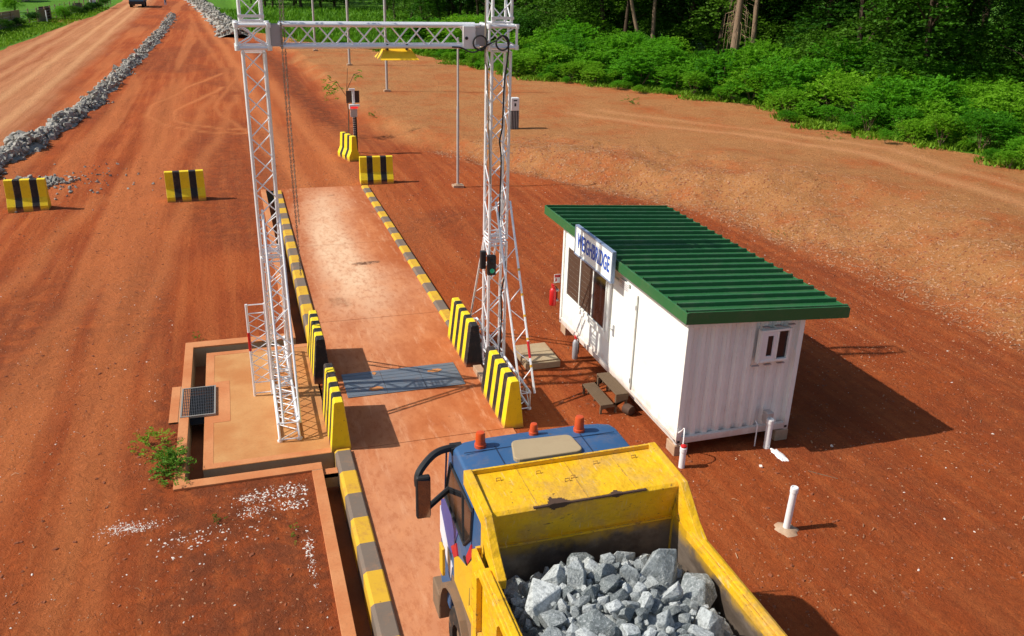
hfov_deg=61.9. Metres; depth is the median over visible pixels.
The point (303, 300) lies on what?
painted kerb
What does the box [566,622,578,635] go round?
rock
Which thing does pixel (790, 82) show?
bush
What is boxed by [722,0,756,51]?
tree
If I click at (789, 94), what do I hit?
bush
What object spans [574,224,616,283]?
sign board
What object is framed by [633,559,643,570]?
rock
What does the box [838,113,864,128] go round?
bush
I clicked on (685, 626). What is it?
rock
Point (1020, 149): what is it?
bush
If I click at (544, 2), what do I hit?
forest tree
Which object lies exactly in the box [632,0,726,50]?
forest tree
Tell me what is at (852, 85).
bush
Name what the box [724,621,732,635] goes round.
rock
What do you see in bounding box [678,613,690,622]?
rock
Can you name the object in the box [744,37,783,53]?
bush
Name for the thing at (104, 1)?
shrub
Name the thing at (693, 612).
rock
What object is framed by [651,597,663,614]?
rock
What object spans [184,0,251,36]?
rubble bank
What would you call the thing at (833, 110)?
bush
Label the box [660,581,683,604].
rock
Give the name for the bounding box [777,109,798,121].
bush
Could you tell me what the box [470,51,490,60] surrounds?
bush
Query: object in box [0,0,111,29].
wire fence
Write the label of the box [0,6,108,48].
verge grass
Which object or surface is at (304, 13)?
grass
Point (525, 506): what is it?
tipper truck
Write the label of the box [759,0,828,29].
forest tree
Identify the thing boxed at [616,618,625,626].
rock
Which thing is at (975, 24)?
forest tree
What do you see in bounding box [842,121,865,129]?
bush
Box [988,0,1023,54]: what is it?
forest tree
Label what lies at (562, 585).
rock
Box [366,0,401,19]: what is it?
forest tree
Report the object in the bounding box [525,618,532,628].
rock
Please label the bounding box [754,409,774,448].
drain pipe
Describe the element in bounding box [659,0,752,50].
forest tree
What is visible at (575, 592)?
rock
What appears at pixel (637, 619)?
rock
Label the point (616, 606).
rock
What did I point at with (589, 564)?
rock
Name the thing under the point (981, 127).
bush
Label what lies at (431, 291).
painted kerb
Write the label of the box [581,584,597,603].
rock
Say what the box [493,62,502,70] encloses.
bush
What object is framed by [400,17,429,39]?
bush
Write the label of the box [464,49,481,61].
bush
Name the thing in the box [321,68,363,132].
sapling
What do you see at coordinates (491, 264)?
traffic light
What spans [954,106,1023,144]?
bush
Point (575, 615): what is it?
rock
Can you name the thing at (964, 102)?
bush
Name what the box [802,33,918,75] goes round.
bush
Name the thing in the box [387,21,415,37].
bush
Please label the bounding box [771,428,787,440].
support block
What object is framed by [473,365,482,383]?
concrete block
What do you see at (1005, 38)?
forest tree
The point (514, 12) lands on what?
tree
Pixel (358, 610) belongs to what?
trench bed
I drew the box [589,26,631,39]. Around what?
bush
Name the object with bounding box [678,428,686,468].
riser pipe
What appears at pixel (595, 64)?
bush
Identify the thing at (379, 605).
painted kerb
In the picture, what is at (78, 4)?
fence panel
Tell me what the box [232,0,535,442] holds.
truss gantry
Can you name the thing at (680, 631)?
rock
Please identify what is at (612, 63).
bush
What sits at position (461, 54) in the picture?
bush
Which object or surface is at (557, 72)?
bush
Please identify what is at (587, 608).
rock
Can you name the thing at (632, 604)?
rock
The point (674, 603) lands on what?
rock
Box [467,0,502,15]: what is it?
forest tree
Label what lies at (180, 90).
ground
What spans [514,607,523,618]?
rock
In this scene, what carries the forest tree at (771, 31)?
on the ground at (180, 90)
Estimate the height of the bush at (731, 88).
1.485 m
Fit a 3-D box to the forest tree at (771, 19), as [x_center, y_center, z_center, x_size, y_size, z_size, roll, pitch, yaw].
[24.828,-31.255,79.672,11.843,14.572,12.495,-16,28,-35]
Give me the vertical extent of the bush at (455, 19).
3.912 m
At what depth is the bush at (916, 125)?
41.27 m
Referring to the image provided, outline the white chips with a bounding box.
[0,150,1010,635]
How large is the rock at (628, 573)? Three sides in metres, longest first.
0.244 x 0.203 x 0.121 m
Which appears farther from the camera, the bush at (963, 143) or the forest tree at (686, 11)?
the forest tree at (686, 11)
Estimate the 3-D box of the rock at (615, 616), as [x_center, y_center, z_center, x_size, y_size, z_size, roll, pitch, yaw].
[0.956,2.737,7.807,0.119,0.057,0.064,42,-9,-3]
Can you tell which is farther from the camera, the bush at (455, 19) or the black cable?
the bush at (455, 19)
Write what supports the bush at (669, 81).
on the ground at (180, 90)
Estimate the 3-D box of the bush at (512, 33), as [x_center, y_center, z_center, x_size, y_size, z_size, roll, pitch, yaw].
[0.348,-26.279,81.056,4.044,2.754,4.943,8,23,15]
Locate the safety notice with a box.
[554,274,560,282]
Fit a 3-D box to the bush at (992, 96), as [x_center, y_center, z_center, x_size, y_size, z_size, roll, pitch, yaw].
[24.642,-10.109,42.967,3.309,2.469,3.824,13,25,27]
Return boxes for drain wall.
[169,189,356,635]
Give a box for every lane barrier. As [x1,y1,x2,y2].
[307,310,328,383]
[322,363,350,452]
[448,297,482,366]
[481,346,522,428]
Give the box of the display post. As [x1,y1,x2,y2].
[346,88,359,148]
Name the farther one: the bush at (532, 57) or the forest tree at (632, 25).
the forest tree at (632, 25)
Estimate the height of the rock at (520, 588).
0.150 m
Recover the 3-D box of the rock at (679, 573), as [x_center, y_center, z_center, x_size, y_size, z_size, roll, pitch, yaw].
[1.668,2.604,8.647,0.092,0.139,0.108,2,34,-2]
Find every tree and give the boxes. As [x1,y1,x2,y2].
[0,0,25,10]
[53,3,70,18]
[245,0,292,5]
[282,0,316,7]
[302,0,341,7]
[314,0,364,7]
[357,0,408,10]
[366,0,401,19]
[387,0,458,20]
[390,0,423,17]
[403,0,464,20]
[434,0,474,13]
[438,0,475,16]
[457,0,480,16]
[459,0,462,14]
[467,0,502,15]
[474,0,498,15]
[474,0,528,15]
[480,0,543,31]
[496,0,550,23]
[496,4,560,41]
[508,0,539,19]
[513,0,548,8]
[514,0,590,19]
[535,0,604,55]
[535,0,611,30]
[555,0,613,34]
[561,0,634,33]
[585,0,665,31]
[591,0,626,29]
[595,0,666,31]
[604,0,639,32]
[605,0,687,38]
[615,0,689,35]
[616,0,700,38]
[630,0,638,31]
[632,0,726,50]
[651,0,656,38]
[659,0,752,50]
[662,0,704,34]
[664,0,799,52]
[677,0,747,51]
[701,1,773,33]
[702,0,770,53]
[710,0,827,47]
[721,0,804,41]
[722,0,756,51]
[750,0,759,42]
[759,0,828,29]
[766,0,828,41]
[770,0,955,76]
[776,0,880,47]
[778,0,904,50]
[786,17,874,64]
[816,0,913,45]
[824,0,959,69]
[855,0,994,87]
[869,0,957,45]
[908,0,1022,62]
[912,0,1015,69]
[920,0,1013,62]
[924,0,1000,50]
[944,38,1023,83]
[948,0,1023,92]
[969,0,1023,59]
[985,0,1023,74]
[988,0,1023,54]
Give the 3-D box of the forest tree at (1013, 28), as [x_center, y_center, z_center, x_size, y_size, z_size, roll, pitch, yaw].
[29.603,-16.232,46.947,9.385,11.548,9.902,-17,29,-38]
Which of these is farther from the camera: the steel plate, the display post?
the display post
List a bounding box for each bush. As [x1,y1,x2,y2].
[333,36,344,42]
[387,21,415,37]
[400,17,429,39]
[421,28,447,40]
[430,17,439,21]
[431,13,496,52]
[436,13,468,29]
[441,51,450,57]
[444,31,460,40]
[444,38,466,52]
[448,52,456,58]
[453,51,466,59]
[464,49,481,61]
[469,12,494,21]
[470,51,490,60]
[477,17,504,40]
[478,55,498,66]
[492,32,539,56]
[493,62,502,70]
[498,28,528,38]
[499,65,513,73]
[501,51,526,74]
[513,50,547,73]
[516,47,534,62]
[519,43,538,49]
[522,40,579,72]
[529,27,558,44]
[534,61,554,74]
[543,15,604,52]
[543,72,555,79]
[544,61,566,76]
[552,60,587,78]
[555,14,613,30]
[555,32,600,60]
[555,34,602,53]
[562,76,570,82]
[565,48,609,77]
[570,61,604,77]
[574,65,609,82]
[587,32,636,72]
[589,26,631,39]
[602,48,639,77]
[603,58,639,79]
[604,70,621,81]
[608,50,670,83]
[609,79,623,88]
[620,31,652,48]
[621,75,640,85]
[621,81,634,88]
[623,29,651,42]
[624,43,694,82]
[633,46,659,78]
[633,85,642,92]
[634,34,686,73]
[645,41,682,56]
[653,62,696,88]
[660,77,676,88]
[662,87,672,92]
[666,36,694,56]
[677,70,714,93]
[683,49,741,85]
[683,54,724,90]
[691,49,717,56]
[708,84,726,95]
[712,87,731,99]
[717,66,775,98]
[717,79,744,98]
[721,42,806,96]
[723,47,741,59]
[738,55,840,103]
[740,98,747,104]
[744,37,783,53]
[753,75,781,97]
[757,83,787,100]
[763,85,812,112]
[764,95,787,106]
[772,75,822,108]
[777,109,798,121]
[789,114,808,121]
[791,67,872,112]
[792,99,820,117]
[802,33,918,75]
[813,104,848,122]
[822,75,899,117]
[826,51,898,78]
[828,63,919,116]
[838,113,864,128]
[838,125,852,132]
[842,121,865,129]
[847,100,888,130]
[851,74,960,125]
[874,114,898,128]
[877,127,896,142]
[878,103,923,133]
[885,75,964,108]
[892,118,935,140]
[895,89,975,124]
[895,130,912,139]
[897,57,990,84]
[906,100,954,136]
[917,119,962,139]
[922,112,972,146]
[940,67,995,84]
[947,94,981,132]
[949,77,995,118]
[951,78,1023,104]
[952,109,1023,151]
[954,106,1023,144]
[955,68,1023,97]
[957,138,973,150]
[967,92,1023,133]
[980,89,1023,136]
[981,147,1002,159]
[993,149,1023,167]
[994,134,1020,151]
[1000,135,1023,152]
[1016,144,1023,155]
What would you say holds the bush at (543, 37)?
on the ground at (180, 90)
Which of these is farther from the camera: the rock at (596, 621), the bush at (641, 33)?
the bush at (641, 33)
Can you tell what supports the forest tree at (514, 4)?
on the ground at (180, 90)
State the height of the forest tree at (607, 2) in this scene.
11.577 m
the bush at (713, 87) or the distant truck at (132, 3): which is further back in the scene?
the distant truck at (132, 3)
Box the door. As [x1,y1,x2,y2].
[607,277,638,388]
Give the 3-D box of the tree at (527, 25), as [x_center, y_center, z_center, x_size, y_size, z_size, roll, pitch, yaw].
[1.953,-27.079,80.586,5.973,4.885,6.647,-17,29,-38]
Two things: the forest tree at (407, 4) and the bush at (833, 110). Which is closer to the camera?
the bush at (833, 110)
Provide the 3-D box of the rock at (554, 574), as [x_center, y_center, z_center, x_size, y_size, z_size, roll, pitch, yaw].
[0.415,2.557,8.393,0.232,0.238,0.199,-25,-10,33]
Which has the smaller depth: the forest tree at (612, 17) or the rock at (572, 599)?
the rock at (572, 599)
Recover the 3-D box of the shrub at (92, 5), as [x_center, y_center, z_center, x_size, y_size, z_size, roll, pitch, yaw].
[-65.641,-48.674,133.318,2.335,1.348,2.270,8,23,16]
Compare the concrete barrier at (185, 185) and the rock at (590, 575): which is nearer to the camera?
the rock at (590, 575)
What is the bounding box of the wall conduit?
[634,397,676,445]
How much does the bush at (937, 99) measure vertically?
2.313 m
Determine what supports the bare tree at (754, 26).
on the ground at (180, 90)
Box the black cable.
[452,35,509,353]
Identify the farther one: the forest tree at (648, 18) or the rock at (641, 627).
the forest tree at (648, 18)
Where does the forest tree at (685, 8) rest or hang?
on the ground at (180, 90)
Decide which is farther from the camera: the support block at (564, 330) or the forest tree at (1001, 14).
the forest tree at (1001, 14)
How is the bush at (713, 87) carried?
on the ground at (180, 90)
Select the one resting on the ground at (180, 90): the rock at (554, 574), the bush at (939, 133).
the bush at (939, 133)
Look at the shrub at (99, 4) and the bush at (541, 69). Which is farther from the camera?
the shrub at (99, 4)
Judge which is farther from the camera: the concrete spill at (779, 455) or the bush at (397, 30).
the bush at (397, 30)
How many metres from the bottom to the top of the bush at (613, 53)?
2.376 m
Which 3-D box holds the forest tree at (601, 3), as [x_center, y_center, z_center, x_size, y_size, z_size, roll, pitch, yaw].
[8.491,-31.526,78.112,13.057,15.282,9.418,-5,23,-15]
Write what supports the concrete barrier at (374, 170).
on the ground at (180, 90)
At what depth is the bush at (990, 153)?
37.18 m
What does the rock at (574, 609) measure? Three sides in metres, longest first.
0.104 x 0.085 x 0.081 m
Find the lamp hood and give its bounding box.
[375,44,418,59]
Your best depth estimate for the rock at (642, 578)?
8.33 m
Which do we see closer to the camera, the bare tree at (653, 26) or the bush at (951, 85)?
the bush at (951, 85)
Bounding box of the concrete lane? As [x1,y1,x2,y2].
[280,185,516,635]
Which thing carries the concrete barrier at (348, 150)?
on the ground at (180, 90)
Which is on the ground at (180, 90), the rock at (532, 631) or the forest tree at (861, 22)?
the forest tree at (861, 22)
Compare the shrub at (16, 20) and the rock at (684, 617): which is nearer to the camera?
the rock at (684, 617)
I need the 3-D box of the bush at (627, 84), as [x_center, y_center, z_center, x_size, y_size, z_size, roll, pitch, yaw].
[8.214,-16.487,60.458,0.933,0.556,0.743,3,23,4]
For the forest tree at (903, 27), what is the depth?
57.42 m
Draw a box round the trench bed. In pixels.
[189,202,371,635]
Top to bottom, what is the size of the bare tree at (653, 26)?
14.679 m
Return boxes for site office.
[544,205,850,444]
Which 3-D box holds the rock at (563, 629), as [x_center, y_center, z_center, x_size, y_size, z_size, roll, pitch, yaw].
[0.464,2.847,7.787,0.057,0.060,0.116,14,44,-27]
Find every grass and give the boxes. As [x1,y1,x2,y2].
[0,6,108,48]
[215,4,496,53]
[289,38,1023,169]
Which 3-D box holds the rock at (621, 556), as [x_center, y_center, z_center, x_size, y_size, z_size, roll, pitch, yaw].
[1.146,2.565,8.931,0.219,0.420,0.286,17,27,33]
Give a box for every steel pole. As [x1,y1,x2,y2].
[311,0,317,50]
[345,0,352,65]
[383,0,390,91]
[452,37,463,187]
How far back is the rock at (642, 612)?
7.84 m
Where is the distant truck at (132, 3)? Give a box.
[129,0,146,6]
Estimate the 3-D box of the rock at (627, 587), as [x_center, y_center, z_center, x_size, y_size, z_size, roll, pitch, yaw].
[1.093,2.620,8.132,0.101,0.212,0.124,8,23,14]
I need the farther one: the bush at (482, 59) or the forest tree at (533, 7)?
the forest tree at (533, 7)
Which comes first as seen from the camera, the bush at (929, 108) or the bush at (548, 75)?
the bush at (929, 108)
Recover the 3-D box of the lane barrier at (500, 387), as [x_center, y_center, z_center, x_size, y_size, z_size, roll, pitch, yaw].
[-0.208,1.363,17.105,0.398,1.020,1.680,-6,23,-17]
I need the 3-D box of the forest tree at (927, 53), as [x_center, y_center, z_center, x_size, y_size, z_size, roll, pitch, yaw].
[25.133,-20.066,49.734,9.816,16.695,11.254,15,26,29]
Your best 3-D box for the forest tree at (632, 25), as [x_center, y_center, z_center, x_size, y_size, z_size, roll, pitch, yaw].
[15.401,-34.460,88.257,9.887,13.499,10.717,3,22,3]
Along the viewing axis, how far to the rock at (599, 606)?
7.93 m
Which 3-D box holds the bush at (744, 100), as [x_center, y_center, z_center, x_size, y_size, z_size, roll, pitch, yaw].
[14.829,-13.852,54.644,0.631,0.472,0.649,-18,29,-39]
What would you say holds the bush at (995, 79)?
on the ground at (180, 90)
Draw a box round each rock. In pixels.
[503,575,525,597]
[511,592,520,598]
[511,597,522,607]
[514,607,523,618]
[518,582,525,596]
[518,613,526,625]
[522,583,530,595]
[523,578,560,619]
[523,625,528,632]
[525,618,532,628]
[527,627,536,635]
[529,573,541,581]
[532,616,540,627]
[538,609,567,628]
[541,564,566,584]
[541,627,565,635]
[558,598,567,611]
[559,583,566,592]
[560,626,565,634]
[561,586,574,601]
[562,566,566,575]
[564,610,571,617]
[565,617,574,626]
[566,552,593,565]
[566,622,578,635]
[567,561,586,588]
[567,592,576,605]
[570,556,583,566]
[570,605,579,616]
[572,589,581,597]
[573,613,579,620]
[574,596,589,607]
[575,627,596,635]
[576,609,618,635]
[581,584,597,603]
[582,557,598,572]
[582,604,597,613]
[586,579,592,586]
[587,572,594,580]
[593,563,616,583]
[594,572,600,583]
[596,602,601,611]
[597,595,609,606]
[599,574,618,594]
[600,553,615,563]
[605,599,624,614]
[606,626,620,635]
[610,588,628,601]
[612,562,621,572]
[612,612,618,620]
[613,551,634,562]
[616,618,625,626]
[618,607,635,620]
[619,623,640,635]
[620,563,639,583]
[621,561,631,565]
[622,582,631,597]
[622,600,639,608]
[629,580,635,588]
[630,592,640,601]
[632,581,646,593]
[633,554,649,567]
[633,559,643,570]
[634,616,641,623]
[635,607,647,621]
[636,623,644,633]
[638,573,645,582]
[638,591,653,611]
[640,549,676,591]
[641,627,656,635]
[642,620,649,626]
[644,576,658,591]
[650,589,659,598]
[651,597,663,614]
[657,609,674,630]
[657,630,667,635]
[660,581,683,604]
[661,605,680,615]
[665,626,675,635]
[668,601,680,605]
[675,621,680,629]
[676,628,687,634]
[677,568,681,579]
[677,633,694,635]
[678,603,690,613]
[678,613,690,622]
[679,623,691,630]
[680,598,690,605]
[681,572,716,617]
[687,624,713,635]
[689,600,698,616]
[689,609,696,616]
[696,607,724,635]
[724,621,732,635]
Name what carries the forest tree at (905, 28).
on the ground at (180, 90)
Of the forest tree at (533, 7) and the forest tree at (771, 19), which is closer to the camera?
the forest tree at (771, 19)
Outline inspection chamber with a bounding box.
[513,342,559,370]
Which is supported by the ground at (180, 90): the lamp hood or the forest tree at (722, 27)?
the forest tree at (722, 27)
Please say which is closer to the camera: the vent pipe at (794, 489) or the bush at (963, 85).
the vent pipe at (794, 489)
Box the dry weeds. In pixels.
[128,426,175,457]
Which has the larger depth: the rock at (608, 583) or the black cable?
the black cable
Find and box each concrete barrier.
[3,178,51,212]
[164,169,205,201]
[338,132,359,161]
[359,155,393,184]
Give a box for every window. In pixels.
[565,244,607,331]
[754,326,792,363]
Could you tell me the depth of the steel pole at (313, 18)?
79.16 m
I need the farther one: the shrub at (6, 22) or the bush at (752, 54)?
the shrub at (6, 22)
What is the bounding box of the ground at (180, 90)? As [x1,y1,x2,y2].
[0,0,1023,635]
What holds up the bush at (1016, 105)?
on the ground at (180, 90)
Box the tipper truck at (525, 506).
[414,415,786,635]
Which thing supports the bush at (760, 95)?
on the ground at (180, 90)
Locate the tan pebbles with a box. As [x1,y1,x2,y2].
[0,107,1023,635]
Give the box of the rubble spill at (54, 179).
[4,163,161,212]
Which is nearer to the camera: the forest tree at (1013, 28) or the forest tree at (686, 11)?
the forest tree at (1013, 28)
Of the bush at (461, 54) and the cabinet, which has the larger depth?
the bush at (461, 54)
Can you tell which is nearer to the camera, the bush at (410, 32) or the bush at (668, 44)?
the bush at (668, 44)
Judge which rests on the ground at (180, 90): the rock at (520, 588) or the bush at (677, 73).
the bush at (677, 73)
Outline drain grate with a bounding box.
[180,385,215,425]
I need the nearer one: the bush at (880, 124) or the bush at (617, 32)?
the bush at (880, 124)
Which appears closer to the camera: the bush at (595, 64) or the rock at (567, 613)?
the rock at (567, 613)
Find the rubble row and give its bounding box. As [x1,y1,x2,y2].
[0,12,178,175]
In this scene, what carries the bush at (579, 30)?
on the ground at (180, 90)
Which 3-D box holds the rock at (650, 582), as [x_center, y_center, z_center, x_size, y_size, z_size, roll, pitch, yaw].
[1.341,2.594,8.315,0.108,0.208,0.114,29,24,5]
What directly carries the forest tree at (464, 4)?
on the ground at (180, 90)
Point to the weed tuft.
(293, 532)
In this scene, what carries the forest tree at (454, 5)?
on the ground at (180, 90)
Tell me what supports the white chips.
on the ground at (180, 90)
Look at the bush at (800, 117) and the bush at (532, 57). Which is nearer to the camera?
the bush at (800, 117)
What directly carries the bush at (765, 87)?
on the ground at (180, 90)
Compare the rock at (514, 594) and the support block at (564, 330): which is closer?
the rock at (514, 594)
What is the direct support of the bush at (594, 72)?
on the ground at (180, 90)
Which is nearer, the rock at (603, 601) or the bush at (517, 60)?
the rock at (603, 601)
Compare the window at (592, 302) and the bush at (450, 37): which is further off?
the bush at (450, 37)
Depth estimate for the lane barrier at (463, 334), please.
19.16 m
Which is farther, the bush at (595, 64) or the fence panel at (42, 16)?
the fence panel at (42, 16)
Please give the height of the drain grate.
0.215 m
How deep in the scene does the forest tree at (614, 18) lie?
95.72 m
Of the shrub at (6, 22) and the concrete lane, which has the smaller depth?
the concrete lane
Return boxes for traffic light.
[480,250,495,275]
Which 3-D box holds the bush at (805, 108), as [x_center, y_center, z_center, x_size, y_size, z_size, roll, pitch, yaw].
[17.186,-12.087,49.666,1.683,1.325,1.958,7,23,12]
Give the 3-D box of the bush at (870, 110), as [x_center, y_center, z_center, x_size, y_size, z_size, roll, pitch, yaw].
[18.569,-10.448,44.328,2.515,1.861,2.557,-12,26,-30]
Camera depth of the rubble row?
46.20 m
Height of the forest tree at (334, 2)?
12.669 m
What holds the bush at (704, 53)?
on the ground at (180, 90)
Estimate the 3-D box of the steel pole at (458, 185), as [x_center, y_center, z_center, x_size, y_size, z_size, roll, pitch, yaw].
[-2.117,-7.908,33.414,0.440,5.860,0.352,-6,23,-17]
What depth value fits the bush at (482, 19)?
79.25 m
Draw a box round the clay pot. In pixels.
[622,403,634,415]
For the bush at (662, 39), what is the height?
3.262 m
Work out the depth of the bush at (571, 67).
63.21 m
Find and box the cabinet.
[510,97,518,128]
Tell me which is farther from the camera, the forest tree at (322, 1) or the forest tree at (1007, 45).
the forest tree at (322, 1)
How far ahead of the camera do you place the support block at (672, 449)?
15.76 m
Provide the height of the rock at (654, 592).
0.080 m
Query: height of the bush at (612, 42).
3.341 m
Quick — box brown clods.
[0,130,1023,635]
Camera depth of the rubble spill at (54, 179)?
33.50 m
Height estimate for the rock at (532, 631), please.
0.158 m
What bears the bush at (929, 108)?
on the ground at (180, 90)
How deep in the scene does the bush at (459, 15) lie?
89.51 m
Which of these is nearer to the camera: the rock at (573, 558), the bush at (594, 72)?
the rock at (573, 558)
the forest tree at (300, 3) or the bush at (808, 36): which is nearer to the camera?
the bush at (808, 36)
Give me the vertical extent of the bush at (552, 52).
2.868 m
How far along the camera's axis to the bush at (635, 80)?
60.73 m
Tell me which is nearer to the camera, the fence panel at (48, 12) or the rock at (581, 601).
the rock at (581, 601)
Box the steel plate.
[341,362,464,397]
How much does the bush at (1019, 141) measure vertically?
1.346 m
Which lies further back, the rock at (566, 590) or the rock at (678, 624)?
the rock at (566, 590)
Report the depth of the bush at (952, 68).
50.70 m
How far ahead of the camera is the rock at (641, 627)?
7.67 m
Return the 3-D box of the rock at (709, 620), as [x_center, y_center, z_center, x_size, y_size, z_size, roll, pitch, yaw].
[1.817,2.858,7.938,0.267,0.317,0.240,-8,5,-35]
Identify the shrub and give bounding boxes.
[0,18,17,30]
[12,17,27,25]
[21,11,39,22]
[66,5,80,14]
[82,5,93,10]
[85,2,96,9]
[95,2,103,7]
[97,0,110,4]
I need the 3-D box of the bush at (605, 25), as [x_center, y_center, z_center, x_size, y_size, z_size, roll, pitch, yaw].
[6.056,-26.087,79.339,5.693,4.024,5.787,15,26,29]
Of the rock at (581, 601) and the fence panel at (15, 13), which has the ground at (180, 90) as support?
the fence panel at (15, 13)
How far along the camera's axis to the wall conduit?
16.13 m
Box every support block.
[560,323,571,335]
[666,438,687,455]
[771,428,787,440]
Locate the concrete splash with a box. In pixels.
[774,522,798,536]
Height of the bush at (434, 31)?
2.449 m
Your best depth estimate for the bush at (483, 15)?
86.94 m
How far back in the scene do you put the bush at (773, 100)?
53.27 m
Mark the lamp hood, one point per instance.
(395, 54)
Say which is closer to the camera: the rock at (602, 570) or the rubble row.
the rock at (602, 570)
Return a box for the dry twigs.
[3,137,1023,618]
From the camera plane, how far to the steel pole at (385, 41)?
55.42 m
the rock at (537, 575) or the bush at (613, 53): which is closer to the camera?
the rock at (537, 575)
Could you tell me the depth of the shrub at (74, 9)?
122.09 m
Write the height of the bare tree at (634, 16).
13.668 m
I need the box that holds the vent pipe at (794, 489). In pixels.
[783,485,798,528]
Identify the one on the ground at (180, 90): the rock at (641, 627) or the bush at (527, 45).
the bush at (527, 45)
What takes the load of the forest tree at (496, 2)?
on the ground at (180, 90)
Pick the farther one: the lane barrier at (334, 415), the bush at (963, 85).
the bush at (963, 85)
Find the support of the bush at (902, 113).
on the ground at (180, 90)
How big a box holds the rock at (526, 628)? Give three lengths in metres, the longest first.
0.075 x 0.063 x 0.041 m
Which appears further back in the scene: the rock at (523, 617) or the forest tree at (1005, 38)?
the forest tree at (1005, 38)
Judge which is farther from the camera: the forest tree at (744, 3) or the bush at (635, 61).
the forest tree at (744, 3)
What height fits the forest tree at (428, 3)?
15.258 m
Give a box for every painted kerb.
[274,190,312,342]
[335,448,400,635]
[361,185,449,327]
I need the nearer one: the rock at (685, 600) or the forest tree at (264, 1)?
the rock at (685, 600)
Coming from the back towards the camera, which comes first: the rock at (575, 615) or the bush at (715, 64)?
the bush at (715, 64)
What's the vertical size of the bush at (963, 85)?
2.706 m
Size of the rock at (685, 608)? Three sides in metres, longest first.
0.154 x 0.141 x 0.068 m
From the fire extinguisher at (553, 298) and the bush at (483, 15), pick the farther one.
the bush at (483, 15)
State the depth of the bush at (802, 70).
52.49 m
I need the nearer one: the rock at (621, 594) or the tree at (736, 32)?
the rock at (621, 594)
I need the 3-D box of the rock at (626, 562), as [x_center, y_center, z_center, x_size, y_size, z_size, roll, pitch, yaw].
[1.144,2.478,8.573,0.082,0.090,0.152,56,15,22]
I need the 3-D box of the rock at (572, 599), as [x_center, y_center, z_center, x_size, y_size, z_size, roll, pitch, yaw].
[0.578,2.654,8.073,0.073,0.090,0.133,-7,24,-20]
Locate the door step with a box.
[582,372,628,413]
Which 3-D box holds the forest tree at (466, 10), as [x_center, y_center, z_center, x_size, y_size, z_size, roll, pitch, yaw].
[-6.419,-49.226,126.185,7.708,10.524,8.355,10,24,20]
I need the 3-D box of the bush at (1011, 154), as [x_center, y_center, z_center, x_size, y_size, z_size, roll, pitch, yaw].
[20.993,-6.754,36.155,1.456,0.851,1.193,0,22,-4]
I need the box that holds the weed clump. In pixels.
[143,438,196,486]
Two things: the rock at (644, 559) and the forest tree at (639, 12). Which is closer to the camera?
the rock at (644, 559)
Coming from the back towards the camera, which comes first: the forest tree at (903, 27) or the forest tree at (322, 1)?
the forest tree at (322, 1)
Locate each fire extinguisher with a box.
[549,283,558,305]
[572,335,578,359]
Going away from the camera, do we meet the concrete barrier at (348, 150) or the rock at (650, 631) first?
the rock at (650, 631)
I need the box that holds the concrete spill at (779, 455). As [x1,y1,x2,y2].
[769,448,788,460]
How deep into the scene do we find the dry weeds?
15.61 m
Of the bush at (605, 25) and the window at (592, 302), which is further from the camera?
the bush at (605, 25)
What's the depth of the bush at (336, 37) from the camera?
86.13 m
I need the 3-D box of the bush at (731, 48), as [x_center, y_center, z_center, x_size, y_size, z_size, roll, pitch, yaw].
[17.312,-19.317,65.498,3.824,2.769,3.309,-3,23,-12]
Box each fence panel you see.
[0,10,20,29]
[37,9,46,22]
[38,6,50,18]
[72,2,80,12]
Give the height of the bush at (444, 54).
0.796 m
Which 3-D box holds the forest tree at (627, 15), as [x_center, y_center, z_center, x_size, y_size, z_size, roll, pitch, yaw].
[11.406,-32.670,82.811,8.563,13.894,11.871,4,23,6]
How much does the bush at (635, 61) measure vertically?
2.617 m
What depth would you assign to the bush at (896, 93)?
45.18 m
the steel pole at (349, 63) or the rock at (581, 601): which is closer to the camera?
the rock at (581, 601)
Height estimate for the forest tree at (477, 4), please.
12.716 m
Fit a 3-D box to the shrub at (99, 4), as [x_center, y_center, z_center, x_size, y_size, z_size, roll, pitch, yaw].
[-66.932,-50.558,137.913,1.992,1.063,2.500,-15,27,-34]
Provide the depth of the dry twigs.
29.36 m
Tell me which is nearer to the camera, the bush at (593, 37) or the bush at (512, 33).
the bush at (593, 37)
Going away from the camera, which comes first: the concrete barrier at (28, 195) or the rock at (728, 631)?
the rock at (728, 631)
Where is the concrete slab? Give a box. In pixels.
[203,343,334,477]
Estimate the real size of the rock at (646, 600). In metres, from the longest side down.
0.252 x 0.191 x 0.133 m
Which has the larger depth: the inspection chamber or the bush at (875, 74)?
the bush at (875, 74)
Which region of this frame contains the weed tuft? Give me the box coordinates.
[290,522,298,543]
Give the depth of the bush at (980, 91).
45.22 m
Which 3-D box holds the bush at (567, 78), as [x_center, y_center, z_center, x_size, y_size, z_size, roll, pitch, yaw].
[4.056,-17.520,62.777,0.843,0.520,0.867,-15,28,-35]
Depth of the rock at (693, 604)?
8.09 m
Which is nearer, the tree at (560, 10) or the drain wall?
the drain wall
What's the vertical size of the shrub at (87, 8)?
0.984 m
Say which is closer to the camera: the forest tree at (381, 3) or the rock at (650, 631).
the rock at (650, 631)

